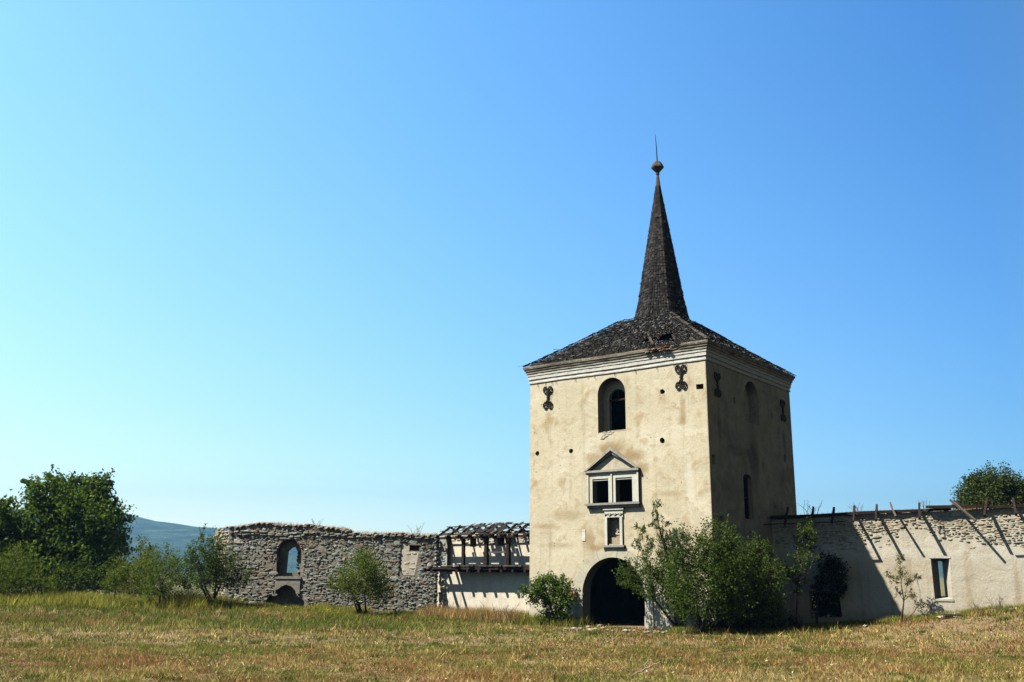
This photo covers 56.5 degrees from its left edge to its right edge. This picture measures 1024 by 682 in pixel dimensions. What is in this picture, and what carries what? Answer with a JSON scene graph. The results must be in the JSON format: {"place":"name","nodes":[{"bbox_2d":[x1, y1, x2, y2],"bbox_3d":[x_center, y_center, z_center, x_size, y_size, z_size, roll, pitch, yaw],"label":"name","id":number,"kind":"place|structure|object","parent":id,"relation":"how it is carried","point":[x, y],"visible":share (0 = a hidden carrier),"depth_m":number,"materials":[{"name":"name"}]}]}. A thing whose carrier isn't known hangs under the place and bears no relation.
{"place":"outdoors","nodes":[
{"label":"outdoors","id":0,"kind":"place"},
{"bbox_2d":[408,600,528,623],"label":"dry grass","id":1,"kind":"structure","parent":0,"point":[441,611],"depth_m":48.96,"materials":[{"name":"plant"}]},
{"bbox_2d":[12,509,942,577],"bbox_3d":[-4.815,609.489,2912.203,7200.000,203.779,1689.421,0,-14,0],"label":"hills","id":2,"kind":"structure","parent":0,"point":[179,536],"depth_m":2506.71,"materials":[{"name":"blue"}]},
{"bbox_2d":[0,636,1023,681],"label":"short grass","id":3,"kind":"structure","parent":0,"point":[84,654],"depth_m":24.90,"materials":[{"name":"plant"}]},
{"bbox_2d":[0,572,1023,681],"bbox_3d":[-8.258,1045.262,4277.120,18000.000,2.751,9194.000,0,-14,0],"label":"ground","id":4,"kind":"structure","parent":0,"point":[638,623],"depth_m":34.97,"materials":[{"name":"plant"}]},
{"bbox_2d":[0,495,45,595],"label":"leafy tree","id":5,"kind":"object","parent":4,"relation":"on","point":[3,522],"visible":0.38,"depth_m":60.97,"materials":[{"name":"green plant"}]},
{"bbox_2d":[0,538,66,598],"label":"shrub","id":6,"kind":"object","parent":4,"relation":"on","point":[21,574],"visible":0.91,"depth_m":56.18,"materials":[{"name":"green plant"}]},
{"bbox_2d":[0,464,139,594],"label":"walnut tree","id":7,"kind":"object","parent":4,"relation":"on","point":[87,506],"visible":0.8,"depth_m":62.53,"materials":[{"name":"green plant"}]},
{"bbox_2d":[36,545,130,596],"bbox_3d":[-27.008,14.848,60.596,5.819,3.785,4.479,7,-15,-25],"label":"shrub","id":8,"kind":"object","parent":4,"relation":"on","point":[84,574],"visible":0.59,"depth_m":59.99,"materials":[{"name":"green plant"}]},
{"bbox_2d":[98,561,129,603],"bbox_3d":[-22.093,13.496,52.687,2.360,2.609,1.295,-11,-18,39],"label":"sapling","id":9,"kind":"object","parent":4,"relation":"on","point":[112,583],"visible":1,"depth_m":52.59,"materials":[{"name":"green plant"}]},
{"bbox_2d":[0,588,246,612],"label":"tall weeds","id":10,"kind":"object","parent":4,"relation":"on","point":[96,599],"visible":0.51,"depth_m":52.43,"materials":[{"name":"green plant"}]},
{"bbox_2d":[101,534,170,598],"bbox_3d":[-22.660,13.802,57.312,4.609,4.277,3.560,-9,-17,34],"label":"shrub","id":11,"kind":"object","parent":4,"relation":"on","point":[127,589],"visible":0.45,"depth_m":56.91,"materials":[{"name":"green plant"}]},
{"bbox_2d":[122,542,199,606],"bbox_3d":[-19.122,12.918,52.571,4.173,3.686,4.000,-13,-19,43],"label":"shrub","id":12,"kind":"object","parent":4,"relation":"on","point":[154,572],"visible":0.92,"depth_m":52.15,"materials":[{"name":"green plant"}]},
{"bbox_2d":[158,587,221,603],"bbox_3d":[-17.930,14.124,52.639,3.892,1.267,1.361,0,-14,0],"label":"dry brush","id":13,"kind":"object","parent":4,"relation":"on","point":[179,595],"visible":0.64,"depth_m":52.42,"materials":[{"name":"green plant"}]},
{"bbox_2d":[178,523,254,607],"bbox_3d":[-16.016,12.343,52.041,4.000,4.681,3.669,0,-14,0],"label":"tree","id":14,"kind":"object","parent":4,"relation":"on","point":[211,563],"visible":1,"depth_m":51.58,"materials":[{"name":"green plant"}]},
{"bbox_2d":[195,600,426,617],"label":"tall weeds","id":15,"kind":"object","parent":4,"relation":"on","point":[331,609],"visible":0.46,"depth_m":51.10,"materials":[{"name":"green plant"}]},
{"bbox_2d":[211,522,438,612],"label":"ruined wall","id":16,"kind":"structure","parent":4,"relation":"on","point":[265,548],"depth_m":53.99,"materials":[{"name":"stone"}]},
{"bbox_2d":[234,504,1011,534],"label":"wall top grass","id":17,"kind":"structure","parent":16,"relation":"on","point":[291,524],"depth_m":54.26,"materials":[{"name":"green plant"}]},
{"bbox_2d":[325,545,398,614],"bbox_3d":[-7.973,12.762,50.572,3.922,3.960,3.288,0,-14,0],"label":"shrub","id":18,"kind":"object","parent":4,"relation":"on","point":[370,575],"visible":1,"depth_m":50.50,"materials":[{"name":"green plant"}]},
{"bbox_2d":[437,531,529,612],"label":"plastered wall","id":19,"kind":"structure","parent":4,"relation":"on","point":[487,589],"depth_m":50.96,"materials":[{"name":"paint"}]},
{"bbox_2d":[422,522,529,572],"bbox_3d":[-1.132,10.913,50.515,7.630,2.626,3.125,-10,-17,37],"label":"timber gallery","id":20,"kind":"object","parent":19,"relation":"on","point":[487,567],"visible":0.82,"depth_m":50.37,"materials":[{"name":"brown wood"}]},
{"bbox_2d":[0,605,1023,681],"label":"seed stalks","id":21,"kind":"object","parent":4,"relation":"on","point":[124,641],"visible":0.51,"depth_m":29.52,"materials":[{"name":"brown plant"}]},
{"bbox_2d":[0,612,1023,681],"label":"weed tufts","id":22,"kind":"object","parent":4,"relation":"on","point":[545,649],"visible":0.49,"depth_m":27.25,"materials":[{"name":"green plant"}]},
{"bbox_2d":[0,612,1023,681],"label":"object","id":23,"kind":"object","parent":4,"relation":"on","point":[517,647],"visible":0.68,"depth_m":29.05,"materials":[{"name":"brown plant"}]},
{"bbox_2d":[517,568,577,624],"bbox_3d":[1.635,12.068,44.383,2.841,2.884,2.063,0,-14,0],"label":"shrub","id":24,"kind":"object","parent":4,"relation":"on","point":[555,588],"visible":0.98,"depth_m":44.11,"materials":[{"name":"green plant"}]},
{"bbox_2d":[504,612,592,626],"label":"dry grass","id":25,"kind":"structure","parent":4,"relation":"on","point":[565,621],"depth_m":44.01,"materials":[{"name":"plant"}]},
{"bbox_2d":[633,654,659,674],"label":"fallen branch","id":26,"kind":"object","parent":4,"relation":"on","point":[646,667],"visible":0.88,"depth_m":22.86,"materials":[{"name":"brown wood"}]},
{"bbox_2d":[611,499,691,627],"bbox_3d":[6.179,9.830,41.701,3.687,5.834,2.429,-2,-14,9],"label":"tall sapling","id":27,"kind":"object","parent":4,"relation":"on","point":[650,588],"visible":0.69,"depth_m":41.52,"materials":[{"name":"green plant"}]},
{"bbox_2d":[519,135,796,629],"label":"gate tower","id":28,"kind":"structure","parent":4,"relation":"on","point":[670,404],"depth_m":45.62,"materials":[{"name":"paint"}]},
{"bbox_2d":[584,447,641,508],"bbox_3d":[4.757,6.403,44.795,2.980,2.820,0.420,-10,-17,37],"label":"double window","id":29,"kind":"structure","parent":28,"relation":"in","point":[613,466],"depth_m":44.72,"materials":[{"name":"stone"}]},
{"bbox_2d":[601,389,625,438],"bbox_3d":[4.958,3.493,45.822,1.480,2.476,0.712,-10,-17,37],"label":"arched window","id":30,"kind":"structure","parent":28,"relation":"in","point":[618,399],"depth_m":45.61,"materials":[{"name":"stone"}]},
{"bbox_2d":[744,478,748,518],"bbox_3d":[10.876,7.381,44.747,0.080,1.950,0.900,-10,-17,37],"label":"side window frame","id":31,"kind":"structure","parent":28,"relation":"in","point":[746,481],"depth_m":45.02,"materials":[{"name":"black"}]},
{"bbox_2d":[650,512,758,633],"bbox_3d":[8.049,9.709,39.589,4.712,5.072,3.371,0,-14,0],"label":"tall bush","id":32,"kind":"object","parent":4,"relation":"on","point":[717,590],"visible":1,"depth_m":39.32,"materials":[{"name":"green plant"}]},
{"bbox_2d":[677,605,802,632],"bbox_3d":[9.706,11.850,40.549,5.429,1.783,2.330,3,-14,-12],"label":"undergrowth bush","id":33,"kind":"object","parent":4,"relation":"on","point":[755,621],"visible":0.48,"depth_m":40.32,"materials":[{"name":"green plant"}]},
{"bbox_2d":[720,531,791,630],"bbox_3d":[10.120,10.428,41.123,4.083,4.430,2.934,-8,-16,31],"label":"tall bush","id":34,"kind":"object","parent":4,"relation":"on","point":[756,575],"visible":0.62,"depth_m":40.53,"materials":[{"name":"green plant"}]},
{"bbox_2d":[552,607,1016,633],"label":"scattered stones","id":35,"kind":"object","parent":4,"relation":"on","point":[626,630],"visible":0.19,"depth_m":40.50,"materials":[{"name":"beige stone"}]},
{"bbox_2d":[779,516,819,627],"bbox_3d":[12.726,10.280,42.060,2.082,5.031,1.379,0,-14,0],"label":"sapling","id":36,"kind":"object","parent":4,"relation":"on","point":[798,582],"visible":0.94,"depth_m":42.25,"materials":[{"name":"green plant"}]},
{"bbox_2d":[810,548,850,625],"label":"climbing shrub","id":37,"kind":"object","parent":4,"relation":"on","point":[827,573],"visible":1,"depth_m":43.67,"materials":[{"name":"green plant"}]},
{"bbox_2d":[662,602,1023,635],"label":"wall foot grass","id":38,"kind":"structure","parent":4,"relation":"on","point":[869,621],"depth_m":41.37,"materials":[{"name":"green plant"}]},
{"bbox_2d":[763,497,1023,623],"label":"curtain wall","id":39,"kind":"structure","parent":4,"relation":"on","point":[979,553],"depth_m":43.38,"materials":[{"name":"paint"}]},
{"bbox_2d":[800,501,821,517],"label":"dry weed","id":40,"kind":"object","parent":39,"relation":"on","point":[810,508],"visible":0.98,"depth_m":45.66,"materials":[{"name":"brown plant"}]},
{"bbox_2d":[811,591,841,617],"bbox_3d":[15.235,12.496,45.919,3.295,2.473,1.880,4,-14,-13],"label":"doorway","id":41,"kind":"object","parent":39,"relation":"in","point":[829,604],"visible":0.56,"depth_m":45.54,"materials":[{"name":"black"}]},
{"bbox_2d":[921,499,930,510],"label":"dry weed","id":42,"kind":"object","parent":39,"relation":"on","point":[926,504],"visible":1,"depth_m":43.12,"materials":[{"name":"brown plant"}]},
{"bbox_2d":[883,550,928,621],"bbox_3d":[17.422,10.934,42.357,2.256,3.192,0.911,4,-14,-15],"label":"sapling","id":43,"kind":"object","parent":4,"relation":"on","point":[909,581],"visible":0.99,"depth_m":42.33,"materials":[{"name":"green plant"}]},
{"bbox_2d":[936,615,958,618],"bbox_3d":[18.893,11.764,40.636,1.569,0.203,0.426,0,-14,0],"label":"rubble heap","id":44,"kind":"object","parent":4,"relation":"on","point":[945,617],"visible":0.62,"depth_m":40.58,"materials":[{"name":"stone"}]},
{"bbox_2d":[942,614,969,615],"bbox_3d":[19.003,11.653,40.477,1.455,0.110,0.100,1,-14,-4],"label":"fallen board","id":45,"kind":"object","parent":4,"relation":"on","point":[952,615],"visible":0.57,"depth_m":40.41,"materials":[{"name":"beige wood"}]},
{"bbox_2d":[967,601,992,612],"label":"dry weed","id":46,"kind":"object","parent":4,"relation":"on","point":[975,605],"visible":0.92,"depth_m":40.40,"materials":[{"name":"beige plant"}]},
{"bbox_2d":[950,460,1023,509],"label":"round tree","id":47,"kind":"object","parent":4,"relation":"on","point":[996,488],"visible":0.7,"depth_m":73.06,"materials":[{"name":"green plant"}]},
{"bbox_2d":[989,596,1005,611],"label":"dry weed","id":48,"kind":"object","parent":4,"relation":"on","point":[1000,607],"visible":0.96,"depth_m":40.22,"materials":[{"name":"beige plant"}]},
{"bbox_2d":[0,0,1023,534],"label":"sky","id":49,"kind":"structure","parent":0,"point":[282,261],"materials":[{"name":"blue"}]}
]}

